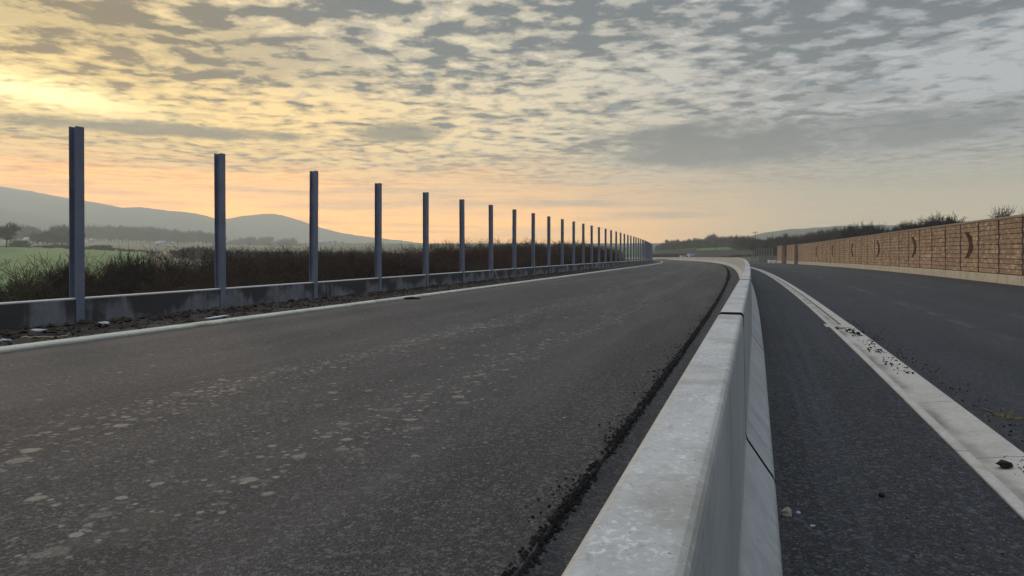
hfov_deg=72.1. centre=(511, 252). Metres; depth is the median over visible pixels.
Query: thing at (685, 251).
field
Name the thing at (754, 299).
concrete barrier
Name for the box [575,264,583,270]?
base panel
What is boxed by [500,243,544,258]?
bare bush
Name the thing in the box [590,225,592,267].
steel post
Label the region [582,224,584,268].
steel post
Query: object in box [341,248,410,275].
bare bush
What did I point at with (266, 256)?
bare bush
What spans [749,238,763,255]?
bare tree
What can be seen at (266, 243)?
bare tree
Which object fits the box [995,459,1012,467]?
clod
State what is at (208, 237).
bare tree
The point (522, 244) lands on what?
bare bush
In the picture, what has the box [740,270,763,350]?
concrete barrier
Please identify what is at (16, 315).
base panel
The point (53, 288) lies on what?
bare bush
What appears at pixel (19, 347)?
kerb
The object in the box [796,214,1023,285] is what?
brick noise wall
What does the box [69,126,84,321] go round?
steel post
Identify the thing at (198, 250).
hedge bush
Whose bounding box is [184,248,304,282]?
bare bush
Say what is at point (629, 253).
field
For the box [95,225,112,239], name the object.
bare tree
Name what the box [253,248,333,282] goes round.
bare bush
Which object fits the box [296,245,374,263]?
bare bush
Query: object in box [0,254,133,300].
bare bush
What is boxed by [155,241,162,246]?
barn
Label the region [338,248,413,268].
bare bush
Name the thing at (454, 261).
bare bush
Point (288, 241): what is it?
bare tree
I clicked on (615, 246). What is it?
steel post
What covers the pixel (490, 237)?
steel post
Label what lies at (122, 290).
bare bush
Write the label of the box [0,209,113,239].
hills
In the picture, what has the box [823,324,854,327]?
gutter
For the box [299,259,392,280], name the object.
bare bush
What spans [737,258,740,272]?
concrete barrier
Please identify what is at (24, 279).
bare bush
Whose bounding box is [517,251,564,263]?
bare bush
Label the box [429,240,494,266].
bare bush
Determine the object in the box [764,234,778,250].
bare tree
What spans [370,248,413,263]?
bare bush
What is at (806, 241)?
bare tree
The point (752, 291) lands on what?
concrete barrier
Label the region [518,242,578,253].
bare bush
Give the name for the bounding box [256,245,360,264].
bare bush
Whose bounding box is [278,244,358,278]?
bare bush
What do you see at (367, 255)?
bare bush
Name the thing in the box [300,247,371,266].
bare bush
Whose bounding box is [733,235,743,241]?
bare tree
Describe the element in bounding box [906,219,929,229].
bare tree
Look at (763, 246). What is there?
bush
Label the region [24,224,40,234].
bare tree
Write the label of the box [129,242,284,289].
bare bush
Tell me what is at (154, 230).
bare tree
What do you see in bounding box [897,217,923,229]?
bare tree
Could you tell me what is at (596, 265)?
base panel
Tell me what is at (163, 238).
bare tree
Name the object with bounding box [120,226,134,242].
bare tree
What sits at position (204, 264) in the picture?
bare bush
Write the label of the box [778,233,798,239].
bare tree
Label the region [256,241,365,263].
bare bush
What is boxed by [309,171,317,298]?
steel post
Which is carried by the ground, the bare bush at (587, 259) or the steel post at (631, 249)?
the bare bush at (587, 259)
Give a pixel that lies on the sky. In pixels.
(652, 121)
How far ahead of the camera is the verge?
16.49 m
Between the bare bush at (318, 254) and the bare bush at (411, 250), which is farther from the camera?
the bare bush at (411, 250)
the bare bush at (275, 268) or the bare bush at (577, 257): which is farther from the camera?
the bare bush at (577, 257)
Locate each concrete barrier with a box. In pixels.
[562,314,782,575]
[719,280,774,481]
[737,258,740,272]
[739,259,744,279]
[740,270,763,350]
[744,265,759,315]
[745,263,755,297]
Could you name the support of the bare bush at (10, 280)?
on the ground
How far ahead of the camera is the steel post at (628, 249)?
91.47 m
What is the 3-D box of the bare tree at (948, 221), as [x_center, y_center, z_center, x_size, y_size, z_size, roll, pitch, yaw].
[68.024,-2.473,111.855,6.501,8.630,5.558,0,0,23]
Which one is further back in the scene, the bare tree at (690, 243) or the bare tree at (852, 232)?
the bare tree at (690, 243)
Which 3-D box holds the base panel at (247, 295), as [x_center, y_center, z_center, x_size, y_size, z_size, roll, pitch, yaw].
[-6.823,1.273,19.997,0.130,0.720,4.060,0,0,19]
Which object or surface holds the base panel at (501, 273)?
on the verge
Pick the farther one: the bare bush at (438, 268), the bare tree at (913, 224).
the bare tree at (913, 224)
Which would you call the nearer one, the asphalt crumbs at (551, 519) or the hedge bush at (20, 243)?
the asphalt crumbs at (551, 519)
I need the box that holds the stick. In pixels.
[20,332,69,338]
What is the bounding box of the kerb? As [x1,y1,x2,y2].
[0,259,662,352]
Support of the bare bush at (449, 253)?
on the ground
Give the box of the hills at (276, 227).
[226,214,415,242]
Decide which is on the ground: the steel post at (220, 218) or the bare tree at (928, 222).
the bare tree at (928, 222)
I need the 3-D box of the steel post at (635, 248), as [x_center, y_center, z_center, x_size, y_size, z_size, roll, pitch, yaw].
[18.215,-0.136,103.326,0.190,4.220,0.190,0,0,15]
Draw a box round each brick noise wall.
[777,246,784,262]
[786,244,797,263]
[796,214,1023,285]
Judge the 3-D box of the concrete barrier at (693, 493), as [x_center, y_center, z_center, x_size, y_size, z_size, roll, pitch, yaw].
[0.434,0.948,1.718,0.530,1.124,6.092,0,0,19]
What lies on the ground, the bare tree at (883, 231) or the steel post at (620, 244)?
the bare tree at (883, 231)
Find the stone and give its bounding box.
[781,507,791,517]
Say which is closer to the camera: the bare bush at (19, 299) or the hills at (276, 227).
the bare bush at (19, 299)
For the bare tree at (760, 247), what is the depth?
314.17 m
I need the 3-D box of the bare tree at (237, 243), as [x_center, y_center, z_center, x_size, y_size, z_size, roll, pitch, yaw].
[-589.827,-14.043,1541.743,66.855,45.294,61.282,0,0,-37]
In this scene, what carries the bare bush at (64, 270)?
on the ground
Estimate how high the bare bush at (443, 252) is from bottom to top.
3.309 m
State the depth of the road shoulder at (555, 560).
4.74 m
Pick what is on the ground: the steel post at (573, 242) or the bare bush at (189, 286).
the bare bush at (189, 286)
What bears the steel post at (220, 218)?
on the verge
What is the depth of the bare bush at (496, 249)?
69.98 m
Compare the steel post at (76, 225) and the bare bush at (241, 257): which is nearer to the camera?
the steel post at (76, 225)
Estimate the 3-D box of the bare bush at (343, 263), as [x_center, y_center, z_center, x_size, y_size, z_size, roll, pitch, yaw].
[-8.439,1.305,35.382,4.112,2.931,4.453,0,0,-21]
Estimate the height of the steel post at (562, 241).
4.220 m
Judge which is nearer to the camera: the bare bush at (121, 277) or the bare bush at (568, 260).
the bare bush at (121, 277)
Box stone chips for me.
[771,401,943,574]
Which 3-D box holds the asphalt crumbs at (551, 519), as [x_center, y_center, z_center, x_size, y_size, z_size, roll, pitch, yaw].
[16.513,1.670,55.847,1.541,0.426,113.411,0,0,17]
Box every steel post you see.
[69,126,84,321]
[214,153,225,307]
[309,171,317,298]
[375,183,381,291]
[423,192,428,286]
[459,199,464,282]
[489,205,492,277]
[512,209,515,276]
[531,213,534,274]
[547,216,550,272]
[561,219,563,271]
[572,221,574,270]
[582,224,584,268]
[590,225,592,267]
[598,227,599,262]
[604,229,606,266]
[610,230,611,261]
[615,231,616,261]
[620,233,621,260]
[627,235,628,264]
[630,236,631,264]
[633,236,634,260]
[635,237,636,260]
[644,240,645,262]
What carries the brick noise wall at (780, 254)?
on the verge
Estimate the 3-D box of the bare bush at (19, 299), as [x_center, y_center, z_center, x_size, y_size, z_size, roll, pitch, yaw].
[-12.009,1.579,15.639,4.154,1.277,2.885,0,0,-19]
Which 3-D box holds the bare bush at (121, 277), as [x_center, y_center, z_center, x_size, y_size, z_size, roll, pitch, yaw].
[-17.343,2.135,30.779,6.907,4.237,6.459,0,0,-43]
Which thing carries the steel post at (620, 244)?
on the verge
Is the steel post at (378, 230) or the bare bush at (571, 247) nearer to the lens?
the steel post at (378, 230)
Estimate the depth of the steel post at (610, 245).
75.99 m
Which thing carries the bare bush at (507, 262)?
on the ground
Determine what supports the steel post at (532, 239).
on the verge
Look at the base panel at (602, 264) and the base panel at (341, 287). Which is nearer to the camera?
the base panel at (341, 287)
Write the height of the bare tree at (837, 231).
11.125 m
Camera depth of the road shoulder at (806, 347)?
4.63 m
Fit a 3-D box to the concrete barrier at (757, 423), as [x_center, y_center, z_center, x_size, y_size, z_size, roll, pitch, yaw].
[2.398,0.950,7.386,0.530,1.124,6.092,0,0,19]
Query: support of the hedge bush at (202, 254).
on the ground
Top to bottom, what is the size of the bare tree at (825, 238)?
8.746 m
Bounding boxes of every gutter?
[751,267,849,328]
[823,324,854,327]
[830,327,1023,519]
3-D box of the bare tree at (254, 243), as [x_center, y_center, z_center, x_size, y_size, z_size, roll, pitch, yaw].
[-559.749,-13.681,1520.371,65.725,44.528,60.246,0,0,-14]
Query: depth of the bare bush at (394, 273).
33.48 m
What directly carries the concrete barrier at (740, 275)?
on the road shoulder at (555, 560)
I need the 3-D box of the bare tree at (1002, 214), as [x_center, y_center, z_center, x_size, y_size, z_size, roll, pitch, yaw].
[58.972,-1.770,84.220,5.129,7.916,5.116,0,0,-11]
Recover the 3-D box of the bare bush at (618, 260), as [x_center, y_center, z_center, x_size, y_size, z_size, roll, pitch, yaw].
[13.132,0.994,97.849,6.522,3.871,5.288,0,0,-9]
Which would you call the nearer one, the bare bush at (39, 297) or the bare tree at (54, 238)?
the bare bush at (39, 297)
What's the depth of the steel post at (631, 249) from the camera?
95.42 m
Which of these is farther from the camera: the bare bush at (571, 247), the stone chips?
the bare bush at (571, 247)
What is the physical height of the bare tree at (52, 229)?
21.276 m
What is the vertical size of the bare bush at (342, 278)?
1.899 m
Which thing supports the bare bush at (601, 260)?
on the verge
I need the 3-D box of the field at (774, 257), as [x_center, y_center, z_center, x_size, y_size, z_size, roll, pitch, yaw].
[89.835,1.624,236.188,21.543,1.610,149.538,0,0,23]
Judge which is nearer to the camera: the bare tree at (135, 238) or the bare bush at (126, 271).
the bare bush at (126, 271)
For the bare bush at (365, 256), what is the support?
on the ground
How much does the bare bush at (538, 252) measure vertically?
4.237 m
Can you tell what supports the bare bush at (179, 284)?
on the ground
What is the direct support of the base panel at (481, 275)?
on the verge
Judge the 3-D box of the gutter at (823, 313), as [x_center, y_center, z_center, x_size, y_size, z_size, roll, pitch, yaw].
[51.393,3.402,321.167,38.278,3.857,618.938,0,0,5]
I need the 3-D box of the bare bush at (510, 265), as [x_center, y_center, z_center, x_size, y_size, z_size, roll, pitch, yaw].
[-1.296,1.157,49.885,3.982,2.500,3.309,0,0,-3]
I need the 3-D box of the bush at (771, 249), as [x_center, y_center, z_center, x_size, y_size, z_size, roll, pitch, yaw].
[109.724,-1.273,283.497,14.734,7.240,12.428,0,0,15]
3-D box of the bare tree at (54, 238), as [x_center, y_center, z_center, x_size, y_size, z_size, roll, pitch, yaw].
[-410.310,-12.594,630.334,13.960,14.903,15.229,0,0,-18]
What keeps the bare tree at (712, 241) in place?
on the ground
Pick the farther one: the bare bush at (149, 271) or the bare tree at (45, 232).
the bare tree at (45, 232)
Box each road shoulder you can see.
[523,260,738,575]
[751,268,1023,575]
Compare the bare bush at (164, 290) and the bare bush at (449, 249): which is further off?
the bare bush at (449, 249)
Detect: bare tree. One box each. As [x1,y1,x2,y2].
[0,221,21,247]
[15,224,32,240]
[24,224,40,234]
[28,231,44,244]
[40,227,54,244]
[44,231,60,243]
[50,224,68,244]
[55,228,67,243]
[61,231,68,243]
[85,226,101,241]
[87,224,102,237]
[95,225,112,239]
[102,226,112,239]
[106,225,127,242]
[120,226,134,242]
[127,226,146,243]
[129,228,144,243]
[141,228,161,242]
[150,227,163,242]
[159,229,170,240]
[164,228,172,243]
[169,231,183,243]
[178,232,188,244]
[188,233,199,244]
[195,232,205,242]
[198,232,213,244]
[229,236,245,244]
[238,237,261,244]
[245,237,255,244]
[258,236,267,241]
[259,238,276,244]
[275,237,299,245]
[687,239,695,247]
[694,240,701,247]
[705,232,716,240]
[710,237,717,247]
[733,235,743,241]
[737,238,748,248]
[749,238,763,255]
[757,240,763,253]
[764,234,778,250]
[772,237,788,250]
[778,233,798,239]
[794,235,809,243]
[800,234,811,243]
[803,232,826,242]
[811,227,834,235]
[820,232,836,240]
[830,227,846,235]
[835,221,869,238]
[841,219,877,233]
[858,220,888,234]
[868,223,895,232]
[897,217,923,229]
[906,215,945,229]
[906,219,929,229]
[922,211,954,226]
[936,211,964,223]
[988,205,1015,217]
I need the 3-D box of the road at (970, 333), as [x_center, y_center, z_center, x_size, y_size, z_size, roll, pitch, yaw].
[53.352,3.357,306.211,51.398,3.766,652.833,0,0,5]
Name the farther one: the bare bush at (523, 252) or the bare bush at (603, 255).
the bare bush at (603, 255)
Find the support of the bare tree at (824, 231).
on the ground
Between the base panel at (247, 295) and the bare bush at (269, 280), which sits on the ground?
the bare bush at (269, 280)
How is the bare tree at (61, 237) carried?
on the ground
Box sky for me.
[0,0,1023,242]
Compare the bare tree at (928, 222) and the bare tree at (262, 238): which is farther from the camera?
the bare tree at (262, 238)
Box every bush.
[0,251,117,299]
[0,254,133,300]
[0,261,47,299]
[0,265,66,300]
[0,276,59,301]
[0,292,61,301]
[2,294,43,301]
[13,240,28,246]
[16,252,163,294]
[18,288,138,300]
[33,254,163,297]
[38,251,192,284]
[57,276,188,296]
[58,277,170,298]
[94,245,104,249]
[94,287,187,295]
[96,258,186,286]
[113,247,267,284]
[118,266,209,293]
[121,262,246,292]
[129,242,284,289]
[134,285,226,292]
[145,241,283,278]
[151,245,233,281]
[151,250,290,289]
[155,248,308,286]
[162,275,268,290]
[171,248,186,257]
[176,247,193,258]
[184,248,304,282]
[187,245,208,257]
[189,246,212,258]
[192,249,213,259]
[193,241,324,277]
[194,246,332,271]
[205,265,328,287]
[230,250,254,258]
[233,272,340,286]
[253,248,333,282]
[255,248,369,279]
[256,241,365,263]
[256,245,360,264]
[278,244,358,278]
[280,251,299,260]
[291,261,374,281]
[295,252,347,270]
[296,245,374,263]
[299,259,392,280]
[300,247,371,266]
[318,250,374,276]
[327,244,395,262]
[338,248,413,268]
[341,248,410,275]
[345,246,437,274]
[359,262,419,277]
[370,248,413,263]
[372,253,454,276]
[372,255,459,275]
[383,246,449,258]
[384,252,437,268]
[386,249,443,263]
[398,238,486,252]
[408,256,457,273]
[409,248,459,266]
[411,245,497,261]
[414,239,503,252]
[414,265,471,272]
[420,247,500,268]
[429,240,483,256]
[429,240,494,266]
[429,250,478,271]
[434,244,509,269]
[445,259,499,271]
[447,262,498,270]
[466,247,526,262]
[470,252,518,269]
[473,243,541,255]
[484,254,524,269]
[493,251,544,267]
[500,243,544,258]
[501,245,559,262]
[507,249,546,264]
[516,240,579,254]
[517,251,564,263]
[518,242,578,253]
[518,243,560,259]
[519,258,546,267]
[522,254,560,265]
[542,245,588,263]
[543,244,588,264]
[551,241,593,252]
[557,243,609,262]
[571,246,597,263]
[589,247,613,262]
[613,249,626,261]
[757,244,774,255]
[765,243,776,255]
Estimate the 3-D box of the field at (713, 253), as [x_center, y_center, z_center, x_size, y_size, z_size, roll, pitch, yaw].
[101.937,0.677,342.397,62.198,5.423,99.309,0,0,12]
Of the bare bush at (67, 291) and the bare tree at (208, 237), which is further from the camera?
the bare tree at (208, 237)
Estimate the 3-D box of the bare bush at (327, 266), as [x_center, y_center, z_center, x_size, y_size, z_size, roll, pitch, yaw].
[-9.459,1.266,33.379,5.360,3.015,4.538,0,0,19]
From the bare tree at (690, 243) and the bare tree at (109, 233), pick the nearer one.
the bare tree at (690, 243)
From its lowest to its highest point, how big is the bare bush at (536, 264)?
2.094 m
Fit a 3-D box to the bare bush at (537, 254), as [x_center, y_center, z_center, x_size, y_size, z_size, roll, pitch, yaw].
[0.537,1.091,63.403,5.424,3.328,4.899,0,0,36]
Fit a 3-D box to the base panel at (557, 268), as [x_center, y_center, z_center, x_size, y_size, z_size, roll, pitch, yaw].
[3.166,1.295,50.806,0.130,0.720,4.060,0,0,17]
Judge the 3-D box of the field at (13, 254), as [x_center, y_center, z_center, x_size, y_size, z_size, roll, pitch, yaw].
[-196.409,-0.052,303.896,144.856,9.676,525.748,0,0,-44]
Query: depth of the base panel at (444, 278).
31.38 m
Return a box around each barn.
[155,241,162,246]
[318,240,329,243]
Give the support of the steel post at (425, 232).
on the verge
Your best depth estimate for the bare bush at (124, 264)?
37.32 m
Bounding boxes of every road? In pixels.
[0,259,726,575]
[748,261,1023,452]
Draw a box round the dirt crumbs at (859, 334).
[769,320,1023,567]
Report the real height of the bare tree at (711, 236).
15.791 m
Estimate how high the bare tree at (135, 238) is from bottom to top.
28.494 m
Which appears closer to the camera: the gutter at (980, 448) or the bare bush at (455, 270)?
the gutter at (980, 448)
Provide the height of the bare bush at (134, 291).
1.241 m
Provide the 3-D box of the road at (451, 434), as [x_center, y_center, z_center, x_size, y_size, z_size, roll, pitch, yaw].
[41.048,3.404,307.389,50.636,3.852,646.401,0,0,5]
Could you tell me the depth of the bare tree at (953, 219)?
115.69 m
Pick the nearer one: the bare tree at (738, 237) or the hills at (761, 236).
the bare tree at (738, 237)
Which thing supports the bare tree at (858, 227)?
on the ground
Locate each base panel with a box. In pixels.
[0,298,75,330]
[85,288,219,321]
[226,282,313,307]
[318,278,378,297]
[382,274,426,290]
[429,272,462,285]
[465,270,491,282]
[493,268,514,278]
[516,267,533,276]
[535,266,549,274]
[551,265,562,272]
[564,264,573,271]
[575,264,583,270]
[585,263,591,268]
[593,263,599,268]
[600,262,605,267]
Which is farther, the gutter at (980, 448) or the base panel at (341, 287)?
the base panel at (341, 287)
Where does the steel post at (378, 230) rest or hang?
on the verge
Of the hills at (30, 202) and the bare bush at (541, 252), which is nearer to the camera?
the bare bush at (541, 252)
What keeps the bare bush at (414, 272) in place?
on the ground
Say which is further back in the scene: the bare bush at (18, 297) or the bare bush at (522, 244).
the bare bush at (522, 244)
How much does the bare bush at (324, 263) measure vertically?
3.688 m
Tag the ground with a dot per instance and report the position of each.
(138, 246)
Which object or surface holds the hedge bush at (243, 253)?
on the ground
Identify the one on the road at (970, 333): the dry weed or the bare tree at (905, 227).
the dry weed
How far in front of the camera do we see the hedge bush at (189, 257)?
326.45 m
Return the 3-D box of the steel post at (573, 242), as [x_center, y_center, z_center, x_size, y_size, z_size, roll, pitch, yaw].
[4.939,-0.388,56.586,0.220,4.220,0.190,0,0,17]
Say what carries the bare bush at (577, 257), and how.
on the verge
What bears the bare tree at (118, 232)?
on the ground
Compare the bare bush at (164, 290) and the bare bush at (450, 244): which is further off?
the bare bush at (450, 244)
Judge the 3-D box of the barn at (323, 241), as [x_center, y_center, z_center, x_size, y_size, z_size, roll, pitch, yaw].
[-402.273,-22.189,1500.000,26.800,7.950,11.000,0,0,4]
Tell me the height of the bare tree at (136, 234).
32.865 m
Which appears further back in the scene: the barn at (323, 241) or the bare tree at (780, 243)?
the barn at (323, 241)
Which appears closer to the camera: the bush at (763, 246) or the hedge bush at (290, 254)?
the hedge bush at (290, 254)
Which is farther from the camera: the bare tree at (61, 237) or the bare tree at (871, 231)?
the bare tree at (61, 237)
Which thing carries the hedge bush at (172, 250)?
on the ground
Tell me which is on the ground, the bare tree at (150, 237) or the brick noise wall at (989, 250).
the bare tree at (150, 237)
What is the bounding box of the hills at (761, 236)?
[744,225,912,239]
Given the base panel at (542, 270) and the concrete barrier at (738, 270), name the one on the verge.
the base panel at (542, 270)
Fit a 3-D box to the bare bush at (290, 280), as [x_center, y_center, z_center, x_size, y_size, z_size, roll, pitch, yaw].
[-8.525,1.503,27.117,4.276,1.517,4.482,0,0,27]
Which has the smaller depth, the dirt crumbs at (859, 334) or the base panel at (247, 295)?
the dirt crumbs at (859, 334)
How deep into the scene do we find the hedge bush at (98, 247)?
453.39 m
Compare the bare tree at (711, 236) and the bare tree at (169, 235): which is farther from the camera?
the bare tree at (169, 235)
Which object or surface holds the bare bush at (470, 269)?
on the ground
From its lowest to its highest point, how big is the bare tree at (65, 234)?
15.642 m
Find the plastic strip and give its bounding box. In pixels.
[205,315,228,318]
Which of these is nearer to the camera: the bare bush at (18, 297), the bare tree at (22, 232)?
the bare bush at (18, 297)
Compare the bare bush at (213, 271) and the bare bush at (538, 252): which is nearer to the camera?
the bare bush at (213, 271)
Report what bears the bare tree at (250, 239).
on the ground
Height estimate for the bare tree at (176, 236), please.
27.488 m
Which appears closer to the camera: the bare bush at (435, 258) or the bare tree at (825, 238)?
the bare bush at (435, 258)
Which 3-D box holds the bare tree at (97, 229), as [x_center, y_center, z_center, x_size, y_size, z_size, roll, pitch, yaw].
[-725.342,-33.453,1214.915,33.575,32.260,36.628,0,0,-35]
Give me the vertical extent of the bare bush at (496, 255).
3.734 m
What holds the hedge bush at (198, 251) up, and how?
on the ground
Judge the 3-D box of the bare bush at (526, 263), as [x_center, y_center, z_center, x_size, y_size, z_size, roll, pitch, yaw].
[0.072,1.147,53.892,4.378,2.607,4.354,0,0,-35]
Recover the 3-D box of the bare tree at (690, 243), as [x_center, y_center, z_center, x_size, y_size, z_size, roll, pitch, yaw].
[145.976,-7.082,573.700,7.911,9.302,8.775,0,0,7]
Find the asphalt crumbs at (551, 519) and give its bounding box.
[500,264,730,575]
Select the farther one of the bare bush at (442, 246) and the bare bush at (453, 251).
the bare bush at (442, 246)
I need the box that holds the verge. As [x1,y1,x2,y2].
[0,259,660,346]
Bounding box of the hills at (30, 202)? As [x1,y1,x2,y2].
[0,186,237,242]
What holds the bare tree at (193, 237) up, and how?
on the ground
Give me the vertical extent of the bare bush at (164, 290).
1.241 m
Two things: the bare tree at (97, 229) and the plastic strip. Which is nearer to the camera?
the plastic strip
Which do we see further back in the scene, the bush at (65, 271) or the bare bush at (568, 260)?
the bare bush at (568, 260)
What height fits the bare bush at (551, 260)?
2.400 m
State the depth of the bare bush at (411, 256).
59.45 m
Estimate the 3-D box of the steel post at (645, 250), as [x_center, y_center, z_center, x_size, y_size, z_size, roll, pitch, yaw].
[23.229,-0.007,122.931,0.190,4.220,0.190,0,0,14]
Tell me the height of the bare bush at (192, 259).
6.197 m
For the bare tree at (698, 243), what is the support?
on the ground
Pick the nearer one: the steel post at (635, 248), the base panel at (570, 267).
the base panel at (570, 267)
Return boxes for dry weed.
[977,408,1023,421]
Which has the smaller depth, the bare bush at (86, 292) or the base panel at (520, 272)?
the bare bush at (86, 292)
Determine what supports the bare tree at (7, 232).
on the ground
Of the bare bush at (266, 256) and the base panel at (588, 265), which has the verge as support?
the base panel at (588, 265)
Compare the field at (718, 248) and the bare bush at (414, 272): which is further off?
the field at (718, 248)
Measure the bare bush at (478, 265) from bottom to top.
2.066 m
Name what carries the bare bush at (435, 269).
on the ground
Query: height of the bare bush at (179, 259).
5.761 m
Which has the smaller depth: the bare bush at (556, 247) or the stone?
the stone
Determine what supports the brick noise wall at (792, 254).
on the verge
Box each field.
[0,247,145,291]
[612,250,641,259]
[653,248,695,255]
[684,249,771,256]
[696,247,731,250]
[760,255,786,261]
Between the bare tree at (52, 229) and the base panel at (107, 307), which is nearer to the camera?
the base panel at (107, 307)
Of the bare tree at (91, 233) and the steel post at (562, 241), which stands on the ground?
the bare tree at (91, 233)
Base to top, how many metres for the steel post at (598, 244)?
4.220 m
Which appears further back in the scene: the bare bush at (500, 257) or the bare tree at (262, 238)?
the bare tree at (262, 238)
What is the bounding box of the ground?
[0,239,843,328]
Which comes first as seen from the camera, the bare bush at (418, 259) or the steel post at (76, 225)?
the steel post at (76, 225)
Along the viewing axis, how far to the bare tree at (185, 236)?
1238.09 m
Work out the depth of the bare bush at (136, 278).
28.07 m
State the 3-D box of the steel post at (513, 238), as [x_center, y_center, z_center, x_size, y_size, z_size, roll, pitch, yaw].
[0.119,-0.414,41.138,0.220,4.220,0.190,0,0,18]
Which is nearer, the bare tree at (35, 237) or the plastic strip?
the plastic strip
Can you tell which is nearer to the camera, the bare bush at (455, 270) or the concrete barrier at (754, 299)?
the concrete barrier at (754, 299)
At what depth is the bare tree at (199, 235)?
1199.92 m
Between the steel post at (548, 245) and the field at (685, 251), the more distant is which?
the field at (685, 251)
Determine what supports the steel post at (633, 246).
on the verge
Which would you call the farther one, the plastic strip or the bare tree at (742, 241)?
the bare tree at (742, 241)
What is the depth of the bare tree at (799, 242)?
228.27 m
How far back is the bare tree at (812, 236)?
218.74 m
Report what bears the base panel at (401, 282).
on the verge
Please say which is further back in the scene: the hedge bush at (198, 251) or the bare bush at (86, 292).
the hedge bush at (198, 251)
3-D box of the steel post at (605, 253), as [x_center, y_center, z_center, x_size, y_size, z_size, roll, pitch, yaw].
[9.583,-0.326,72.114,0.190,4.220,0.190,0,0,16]

